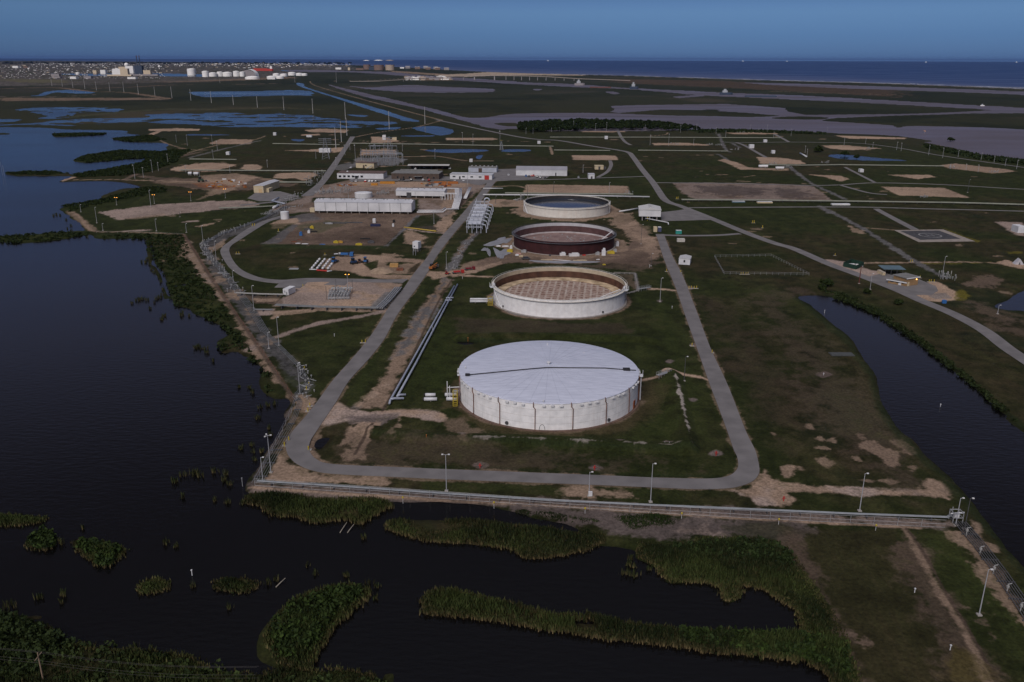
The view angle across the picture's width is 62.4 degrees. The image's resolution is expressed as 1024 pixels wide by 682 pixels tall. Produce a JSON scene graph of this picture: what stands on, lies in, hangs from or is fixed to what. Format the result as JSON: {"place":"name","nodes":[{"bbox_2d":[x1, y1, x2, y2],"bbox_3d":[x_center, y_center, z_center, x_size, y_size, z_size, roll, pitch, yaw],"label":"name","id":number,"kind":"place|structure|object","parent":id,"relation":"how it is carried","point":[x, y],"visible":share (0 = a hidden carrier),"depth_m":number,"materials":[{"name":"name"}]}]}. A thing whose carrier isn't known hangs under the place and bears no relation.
{"place":"outdoors","nodes":[
{"label":"outdoors","id":0,"kind":"place"},
{"bbox_2d":[220,216,406,282],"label":"loop road","id":1,"kind":"structure","parent":0,"point":[227,257],"depth_m":441.39,"materials":[{"name":"asphalt"}]},
{"bbox_2d":[301,137,354,195],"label":"road","id":2,"kind":"structure","parent":0,"point":[326,177],"depth_m":847.53,"materials":[{"name":"asphalt"}]},
{"bbox_2d":[355,161,377,168],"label":"control house","id":3,"kind":"structure","parent":0,"point":[359,164],"depth_m":883.07,"materials":[{"name":"beige"}]},
{"bbox_2d":[468,165,497,171],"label":"workshop building","id":4,"kind":"structure","parent":0,"point":[479,168],"depth_m":853.31,"materials":[{"name":"metal"}]},
{"bbox_2d":[0,61,1023,681],"bbox_3d":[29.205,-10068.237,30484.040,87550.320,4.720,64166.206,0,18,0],"label":"ground","id":5,"kind":"structure","parent":0,"point":[822,431],"depth_m":405.51,"materials":[{"name":"plant"}]},
{"bbox_2d":[5,170,68,174],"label":"shore scrub","id":6,"kind":"object","parent":5,"relation":"on","point":[43,172],"visible":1,"depth_m":835.27,"materials":[{"name":"green plant"}]},
{"bbox_2d":[0,230,92,243],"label":"shore scrub","id":7,"kind":"object","parent":5,"relation":"on","point":[22,237],"visible":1,"depth_m":539.82,"materials":[{"name":"green plant"}]},
{"bbox_2d":[52,132,106,135],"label":"shore scrub","id":8,"kind":"object","parent":5,"relation":"on","point":[77,134],"visible":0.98,"depth_m":1256.96,"materials":[{"name":"green plant"}]},
{"bbox_2d":[61,186,166,211],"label":"shore scrub","id":9,"kind":"object","parent":5,"relation":"on","point":[136,192],"visible":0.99,"depth_m":692.71,"materials":[{"name":"green plant"}]},
{"bbox_2d":[71,148,190,176],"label":"shore scrub","id":10,"kind":"object","parent":5,"relation":"on","point":[154,157],"visible":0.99,"depth_m":943.52,"materials":[{"name":"green plant"}]},
{"bbox_2d":[113,134,166,141],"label":"shore scrub","id":11,"kind":"object","parent":5,"relation":"on","point":[147,137],"visible":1,"depth_m":1187.70,"materials":[{"name":"green plant"}]},
{"bbox_2d":[101,233,183,240],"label":"shore scrub","id":12,"kind":"object","parent":5,"relation":"on","point":[139,236],"visible":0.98,"depth_m":540.74,"materials":[{"name":"green plant"}]},
{"bbox_2d":[2,61,351,63],"bbox_3d":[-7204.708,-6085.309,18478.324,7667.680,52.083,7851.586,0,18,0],"label":"treeline","id":13,"kind":"object","parent":5,"relation":"on","point":[31,62],"visible":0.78,"depth_m":17150.84,"materials":[{"name":"green plant"}]},
{"bbox_2d":[8,63,349,78],"bbox_3d":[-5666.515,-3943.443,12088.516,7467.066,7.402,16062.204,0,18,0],"label":"town roofs","id":14,"kind":"structure","parent":5,"relation":"on","point":[122,64],"depth_m":12832.99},
{"bbox_2d":[144,234,274,392],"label":"shore scrub","id":15,"kind":"object","parent":5,"relation":"on","point":[170,261],"visible":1,"depth_m":418.20,"materials":[{"name":"green plant"}]},
{"bbox_2d":[200,243,245,292],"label":"valve cluster","id":16,"kind":"object","parent":5,"relation":"on","point":[219,266],"visible":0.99,"depth_m":465.61,"materials":[{"name":"metal"}]},
{"bbox_2d":[199,244,267,331],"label":"cable tray","id":17,"kind":"object","parent":5,"relation":"on","point":[247,305],"visible":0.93,"depth_m":407.16,"materials":[{"name":"metal"}]},
{"bbox_2d":[202,206,285,243],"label":"cable tray","id":18,"kind":"object","parent":5,"relation":"on","point":[239,227],"visible":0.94,"depth_m":575.93,"materials":[{"name":"metal"}]},
{"bbox_2d":[242,69,258,75],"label":"curved roof hall","id":19,"kind":"structure","parent":5,"relation":"on","point":[249,72],"depth_m":5245.93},
{"bbox_2d":[180,169,325,171],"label":"pipe rack","id":20,"kind":"object","parent":5,"relation":"on","point":[246,170],"visible":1,"depth_m":852.58,"materials":[{"name":"metal"}]},
{"bbox_2d":[236,292,282,296],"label":"pipe rack","id":21,"kind":"object","parent":5,"relation":"on","point":[254,294],"visible":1,"depth_m":406.85,"materials":[{"name":"metal"}]},
{"bbox_2d":[251,430,291,482],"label":"fence","id":22,"kind":"object","parent":5,"relation":"on","point":[271,462],"visible":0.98,"depth_m":242.96,"materials":[{"name":"metal"}]},
{"bbox_2d":[248,191,298,200],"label":"shed forecourt","id":23,"kind":"structure","parent":5,"relation":"on","point":[268,196],"depth_m":700.03,"materials":[{"name":"concrete"}]},
{"bbox_2d":[253,179,279,192],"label":"storage shed","id":24,"kind":"structure","parent":23,"relation":"on","point":[268,186],"depth_m":723.86,"materials":[{"name":"metal"}]},
{"bbox_2d":[265,331,309,429],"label":"cable tray","id":25,"kind":"object","parent":5,"relation":"on","point":[297,399],"visible":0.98,"depth_m":299.68,"materials":[{"name":"metal"}]},
{"bbox_2d":[283,286,295,295],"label":"equipment shed","id":26,"kind":"structure","parent":5,"relation":"on","point":[288,290],"depth_m":408.67,"materials":[{"name":"white paint"}]},
{"bbox_2d":[275,282,306,287],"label":"cabin pad","id":27,"kind":"object","parent":5,"relation":"on","point":[285,285],"visible":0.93,"depth_m":426.16,"materials":[{"name":"concrete"}]},
{"bbox_2d":[296,363,315,397],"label":"valve cluster","id":28,"kind":"object","parent":5,"relation":"on","point":[308,384],"visible":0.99,"depth_m":299.62,"materials":[{"name":"metal"}]},
{"bbox_2d":[274,304,377,310],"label":"pipe rack","id":29,"kind":"object","parent":5,"relation":"on","point":[326,307],"visible":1,"depth_m":385.07,"materials":[{"name":"metal"}]},
{"bbox_2d":[315,186,352,193],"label":"valve cluster","id":30,"kind":"object","parent":5,"relation":"on","point":[327,191],"visible":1,"depth_m":718.07,"materials":[{"name":"metal"}]},
{"bbox_2d":[326,279,352,299],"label":"metering skid","id":31,"kind":"object","parent":5,"relation":"on","point":[342,292],"visible":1,"depth_m":405.69,"materials":[{"name":"metal"}]},
{"bbox_2d":[337,170,386,178],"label":"office building","id":32,"kind":"structure","parent":5,"relation":"on","point":[344,174],"depth_m":804.85,"materials":[{"name":"white paint"}]},
{"bbox_2d":[310,198,414,213],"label":"pump hall","id":33,"kind":"structure","parent":5,"relation":"on","point":[365,204],"depth_m":623.46,"materials":[{"name":"white paint"}]},
{"bbox_2d":[355,191,371,198],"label":"storage tank","id":34,"kind":"object","parent":5,"relation":"on","point":[363,194],"visible":1,"depth_m":692.64,"materials":[{"name":"metal"}]},
{"bbox_2d":[369,267,393,273],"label":"dirt pile","id":35,"kind":"object","parent":5,"relation":"on","point":[381,270],"visible":1,"depth_m":451.85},
{"bbox_2d":[363,153,402,162],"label":"substation gantry","id":36,"kind":"object","parent":5,"relation":"on","point":[383,156],"visible":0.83,"depth_m":924.79,"materials":[{"name":"metal"}]},
{"bbox_2d":[376,287,401,309],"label":"pipe rack","id":37,"kind":"object","parent":5,"relation":"on","point":[391,295],"visible":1,"depth_m":398.90,"materials":[{"name":"metal"}]},
{"bbox_2d":[412,240,420,255],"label":"equipment cabin","id":38,"kind":"object","parent":5,"relation":"on","point":[416,245],"visible":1,"depth_m":500.77,"materials":[{"name":"metal"}]},
{"bbox_2d":[391,169,442,179],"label":"office building","id":39,"kind":"structure","parent":5,"relation":"on","point":[431,174],"depth_m":802.40,"materials":[{"name":"brown"}]},
{"bbox_2d":[395,187,446,197],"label":"pump hall","id":40,"kind":"structure","parent":5,"relation":"on","point":[410,192],"depth_m":693.80,"materials":[{"name":"white paint"}]},
{"bbox_2d":[388,285,454,404],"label":"pipeline","id":41,"kind":"object","parent":5,"relation":"on","point":[404,374],"visible":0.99,"depth_m":328.73,"materials":[{"name":"metal"}]},
{"bbox_2d":[396,284,457,396],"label":"pipeline","id":42,"kind":"object","parent":5,"relation":"on","point":[409,374],"visible":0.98,"depth_m":332.18,"materials":[{"name":"metal"}]},
{"bbox_2d":[407,164,449,168],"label":"vehicle canopy","id":43,"kind":"object","parent":5,"relation":"on","point":[430,165],"visible":0.79,"depth_m":876.50,"materials":[{"name":"metal"}]},
{"bbox_2d":[417,208,458,213],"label":"pipeline","id":44,"kind":"object","parent":5,"relation":"on","point":[423,212],"visible":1,"depth_m":624.09,"materials":[{"name":"metal"}]},
{"bbox_2d":[349,175,548,184],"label":"parking court","id":45,"kind":"object","parent":5,"relation":"on","point":[480,181],"visible":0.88,"depth_m":800.83,"materials":[{"name":"concrete"}]},
{"bbox_2d":[350,143,552,146],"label":"pipe rack","id":46,"kind":"object","parent":5,"relation":"on","point":[450,144],"visible":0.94,"depth_m":1114.96,"materials":[{"name":"metal"}]},
{"bbox_2d":[450,172,493,179],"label":"workshop building","id":47,"kind":"structure","parent":5,"relation":"on","point":[463,175],"depth_m":802.84,"materials":[{"name":"white paint"}]},
{"bbox_2d":[466,198,493,232],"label":"pipe manifold","id":48,"kind":"object","parent":5,"relation":"on","point":[477,214],"visible":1,"depth_m":586.25,"materials":[{"name":"paint"}]},
{"bbox_2d":[493,247,510,257],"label":"liner sheet","id":49,"kind":"object","parent":5,"relation":"on","point":[502,253],"visible":1,"depth_m":497.86,"materials":[{"name":"plastic"}]},
{"bbox_2d":[516,166,566,175],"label":"warehouse","id":50,"kind":"structure","parent":5,"relation":"on","point":[544,170],"depth_m":828.95,"materials":[{"name":"white paint"}]},
{"bbox_2d":[457,341,642,431],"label":"storage tank","id":51,"kind":"object","parent":5,"relation":"on","point":[550,386],"visible":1,"depth_m":272.37,"materials":[{"name":"metal"}]},
{"bbox_2d":[515,509,600,525],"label":"scrub patch","id":52,"kind":"object","parent":5,"relation":"on","point":[559,515],"visible":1,"depth_m":212.22,"materials":[{"name":"green plant"}]},
{"bbox_2d":[490,266,628,318],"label":"storage tank","id":53,"kind":"object","parent":5,"relation":"on","point":[570,292],"visible":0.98,"depth_m":403.11,"materials":[{"name":"metal"}]},
{"bbox_2d":[512,222,616,255],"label":"storage tank","id":54,"kind":"object","parent":5,"relation":"on","point":[556,239],"visible":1,"depth_m":528.09,"materials":[{"name":"metal"}]},
{"bbox_2d":[529,260,600,262],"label":"liner sheet","id":55,"kind":"object","parent":5,"relation":"on","point":[565,261],"visible":1,"depth_m":476.56,"materials":[{"name":"plastic"}]},
{"bbox_2d":[483,194,649,197],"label":"pipeline","id":56,"kind":"object","parent":5,"relation":"on","point":[604,196],"visible":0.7,"depth_m":702.68,"materials":[{"name":"metal"}]},
{"bbox_2d":[524,194,610,218],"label":"storage tank","id":57,"kind":"object","parent":5,"relation":"on","point":[572,206],"visible":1,"depth_m":629.11,"materials":[{"name":"metal"}]},
{"bbox_2d":[505,192,632,194],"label":"pipe rack","id":58,"kind":"object","parent":5,"relation":"on","point":[571,193],"visible":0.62,"depth_m":711.70,"materials":[{"name":"metal"}]},
{"bbox_2d":[254,479,936,526],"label":"chain link fence","id":59,"kind":"object","parent":5,"relation":"on","point":[489,498],"visible":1,"depth_m":215.32,"materials":[{"name":"metal"}]},
{"bbox_2d":[256,480,952,520],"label":"cable tray","id":60,"kind":"object","parent":5,"relation":"on","point":[733,508],"visible":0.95,"depth_m":216.11,"materials":[{"name":"metal"}]},
{"bbox_2d":[517,118,700,131],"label":"riverside wood","id":61,"kind":"object","parent":5,"relation":"on","point":[565,124],"visible":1,"depth_m":1395.20,"materials":[{"name":"green plant"}]},
{"bbox_2d":[612,512,677,529],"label":"scrub patch","id":62,"kind":"object","parent":5,"relation":"on","point":[651,516],"visible":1,"depth_m":210.12,"materials":[{"name":"green plant"}]},
{"bbox_2d":[638,204,660,220],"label":"pump house","id":63,"kind":"structure","parent":5,"relation":"on","point":[649,210],"depth_m":598.87,"materials":[{"name":"white paint"}]},
{"bbox_2d":[567,137,779,137],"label":"pipe rack","id":64,"kind":"object","parent":5,"relation":"on","point":[674,137],"visible":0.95,"depth_m":1228.30,"materials":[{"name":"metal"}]},
{"bbox_2d":[638,150,727,151],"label":"pipe rack","id":65,"kind":"object","parent":5,"relation":"on","point":[680,150],"visible":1,"depth_m":1050.45,"materials":[{"name":"metal"}]},
{"bbox_2d":[679,254,691,264],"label":"equipment shed","id":66,"kind":"structure","parent":5,"relation":"on","point":[685,259],"depth_m":470.70,"materials":[{"name":"white paint"}]},
{"bbox_2d":[661,209,709,220],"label":"concrete apron","id":67,"kind":"object","parent":5,"relation":"on","point":[681,215],"visible":0.9,"depth_m":616.16,"materials":[{"name":"concrete"}]},
{"bbox_2d":[636,534,849,639],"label":"reed bed","id":68,"kind":"object","parent":5,"relation":"on","point":[761,553],"visible":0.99,"depth_m":189.49,"materials":[{"name":"green plant"}]},
{"bbox_2d":[690,128,826,134],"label":"bank brush","id":69,"kind":"object","parent":5,"relation":"on","point":[724,130],"visible":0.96,"depth_m":1328.93,"materials":[{"name":"green plant"}]},
{"bbox_2d":[828,352,854,355],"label":"steel mat","id":70,"kind":"object","parent":5,"relation":"on","point":[841,354],"visible":1,"depth_m":328.38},
{"bbox_2d":[761,164,942,166],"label":"pipe rack","id":71,"kind":"object","parent":5,"relation":"on","point":[849,164],"visible":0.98,"depth_m":911.30,"materials":[{"name":"metal"}]},
{"bbox_2d":[681,199,1023,205],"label":"pipe rack","id":72,"kind":"object","parent":5,"relation":"on","point":[905,202],"visible":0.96,"depth_m":676.89,"materials":[{"name":"metal"}]},
{"bbox_2d":[843,259,863,268],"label":"screened compound","id":73,"kind":"object","parent":5,"relation":"on","point":[853,264],"visible":1,"depth_m":467.90,"materials":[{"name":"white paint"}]},
{"bbox_2d":[878,265,905,272],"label":"carport","id":74,"kind":"object","parent":5,"relation":"on","point":[893,267],"visible":0.86,"depth_m":453.07,"materials":[{"name":"metal"}]},
{"bbox_2d":[886,276,907,285],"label":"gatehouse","id":75,"kind":"object","parent":5,"relation":"on","point":[891,280],"visible":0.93,"depth_m":431.74,"materials":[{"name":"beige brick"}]},
{"bbox_2d":[869,273,937,294],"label":"gate court","id":76,"kind":"object","parent":5,"relation":"on","point":[923,288],"visible":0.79,"depth_m":427.58,"materials":[{"name":"concrete"}]},
{"bbox_2d":[892,273,920,285],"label":"gatehouse","id":77,"kind":"object","parent":5,"relation":"on","point":[911,279],"visible":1,"depth_m":429.59,"materials":[{"name":"beige brick"}]},
{"bbox_2d":[819,288,1017,420],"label":"bank brush","id":78,"kind":"object","parent":5,"relation":"on","point":[847,298],"visible":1,"depth_m":343.22,"materials":[{"name":"green plant"}]},
{"bbox_2d":[895,229,972,241],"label":"helipad","id":79,"kind":"object","parent":5,"relation":"on","point":[962,239],"visible":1,"depth_m":542.78,"materials":[{"name":"concrete"}]},
{"bbox_2d":[901,231,959,239],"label":"helipad tarmac","id":80,"kind":"structure","parent":79,"relation":"on","point":[930,236],"depth_m":551.89,"materials":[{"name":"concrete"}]},
{"bbox_2d":[948,507,964,522],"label":"valve station","id":81,"kind":"object","parent":5,"relation":"on","point":[955,514],"visible":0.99,"depth_m":209.44,"materials":[{"name":"metal"}]},
{"bbox_2d":[922,143,1023,164],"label":"bank brush","id":82,"kind":"object","parent":5,"relation":"on","point":[989,157],"visible":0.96,"depth_m":1002.48,"materials":[{"name":"green plant"}]},
{"bbox_2d":[953,521,1023,620],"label":"cable tray","id":83,"kind":"object","parent":5,"relation":"on","point":[996,560],"visible":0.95,"depth_m":191.34,"materials":[{"name":"metal"}]},
{"bbox_2d":[1011,224,1023,232],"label":"equipment shed","id":84,"kind":"structure","parent":5,"relation":"on","point":[1017,228],"depth_m":562.36,"materials":[{"name":"white paint"}]},
{"bbox_2d":[0,61,1023,681],"bbox_3d":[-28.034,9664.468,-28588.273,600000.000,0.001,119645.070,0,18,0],"label":"lake","id":85,"kind":"structure","parent":0,"point":[118,411],"depth_m":220.82,"materials":[{"name":"liquid"}]},
{"bbox_2d":[0,512,48,527],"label":"reed islet","id":86,"kind":"object","parent":85,"relation":"on","point":[14,520],"visible":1,"depth_m":209.28,"materials":[{"name":"green plant"}]},
{"bbox_2d":[24,524,59,551],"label":"reed islet","id":87,"kind":"object","parent":85,"relation":"in","point":[43,539],"visible":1,"depth_m":199.67,"materials":[{"name":"green plant"}]},
{"bbox_2d":[70,536,129,567],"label":"reed islet","id":88,"kind":"object","parent":85,"relation":"in","point":[104,553],"visible":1,"depth_m":195.95,"materials":[{"name":"green plant"}]},
{"bbox_2d":[135,575,170,596],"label":"reed islet","id":89,"kind":"object","parent":85,"relation":"on","point":[148,586],"visible":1,"depth_m":183.66,"materials":[{"name":"green plant"}]},
{"bbox_2d":[0,608,386,681],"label":"marsh thicket","id":90,"kind":"object","parent":85,"relation":"in","point":[20,631],"visible":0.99,"depth_m":159.07,"materials":[{"name":"green plant"}]},
{"bbox_2d":[211,575,260,594],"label":"reed islet","id":91,"kind":"object","parent":85,"relation":"on","point":[230,584],"visible":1,"depth_m":183.72,"materials":[{"name":"green plant"}]},
{"bbox_2d":[242,489,392,524],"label":"reed bed","id":92,"kind":"object","parent":85,"relation":"on","point":[282,504],"visible":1,"depth_m":215.20,"materials":[{"name":"green plant"}]},
{"bbox_2d":[263,578,373,671],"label":"reed bed","id":93,"kind":"object","parent":85,"relation":"in","point":[297,624],"visible":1,"depth_m":170.44,"materials":[{"name":"green plant"}]},
{"bbox_2d":[383,516,606,559],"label":"reed bed","id":94,"kind":"object","parent":85,"relation":"on","point":[553,536],"visible":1,"depth_m":201.91,"materials":[{"name":"green plant"}]},
{"bbox_2d":[417,584,862,681],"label":"reed bed","id":95,"kind":"object","parent":85,"relation":"in","point":[827,654],"visible":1,"depth_m":167.47,"materials":[{"name":"green plant"}]},
{"bbox_2d":[0,58,1023,88],"bbox_3d":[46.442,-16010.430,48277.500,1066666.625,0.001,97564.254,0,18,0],"label":"sea","id":96,"kind":"structure","parent":0,"point":[978,74],"depth_m":10726.00,"materials":[{"name":"liquid"}]},
{"bbox_2d":[580,74,1022,88],"bbox_3d":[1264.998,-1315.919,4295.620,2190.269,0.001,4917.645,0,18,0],"label":"surf","id":97,"kind":"structure","parent":96,"relation":"on","point":[880,82],"depth_m":4119.06,"materials":[{"name":"liquid"}]},
{"bbox_2d":[0,0,1023,61],"label":"sky","id":98,"kind":"structure","parent":0,"point":[626,30],"materials":[{"name":"blue"}]},
{"bbox_2d":[492,169,547,178],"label":"yard paving","id":99,"kind":"structure","parent":0,"point":[503,172],"depth_m":848.08,"materials":[{"name":"concrete"}]},
{"bbox_2d":[286,180,758,488],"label":"perimeter road","id":100,"kind":"structure","parent":0,"point":[303,432],"depth_m":259.37,"materials":[{"name":"asphalt"}]},
{"bbox_2d":[496,176,644,180],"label":"side road","id":101,"kind":"structure","parent":0,"point":[579,178],"depth_m":810.22,"materials":[{"name":"asphalt"}]},
{"bbox_2d":[286,64,1023,158],"bbox_3d":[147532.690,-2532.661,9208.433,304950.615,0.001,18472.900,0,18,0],"label":"river","id":102,"kind":"structure","parent":0,"point":[1005,142],"depth_m":1689.11,"materials":[{"name":"liquid"}]},
{"bbox_2d":[350,75,629,81],"bbox_3d":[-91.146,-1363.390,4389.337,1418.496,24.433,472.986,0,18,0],"label":"causeway bridge","id":103,"kind":"structure","parent":102,"relation":"on","point":[486,75],"depth_m":4455.15,"materials":[{"name":"concrete"}]},
{"bbox_2d":[664,233,739,235],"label":"side road","id":104,"kind":"structure","parent":0,"point":[704,235],"depth_m":549.88,"materials":[{"name":"asphalt"}]},
{"bbox_2d":[438,120,1023,363],"bbox_3d":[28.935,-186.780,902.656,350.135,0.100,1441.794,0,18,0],"label":"access road","id":105,"kind":"structure","parent":0,"point":[997,340],"depth_m":452.10,"materials":[{"name":"asphalt"}]},
{"bbox_2d":[656,182,1023,189],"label":"side road","id":106,"kind":"structure","parent":0,"point":[839,184],"depth_m":776.33,"materials":[{"name":"asphalt"}]},
{"bbox_2d":[689,206,1023,211],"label":"side road","id":107,"kind":"structure","parent":0,"point":[861,207],"depth_m":653.77,"materials":[{"name":"asphalt"}]},
{"bbox_2d":[737,142,1023,167],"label":"side road","id":108,"kind":"structure","parent":0,"point":[887,146],"depth_m":1093.10,"materials":[{"name":"asphalt"}]},
{"bbox_2d":[874,209,918,229],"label":"helipad road","id":109,"kind":"structure","parent":0,"point":[899,221],"depth_m":606.84,"materials":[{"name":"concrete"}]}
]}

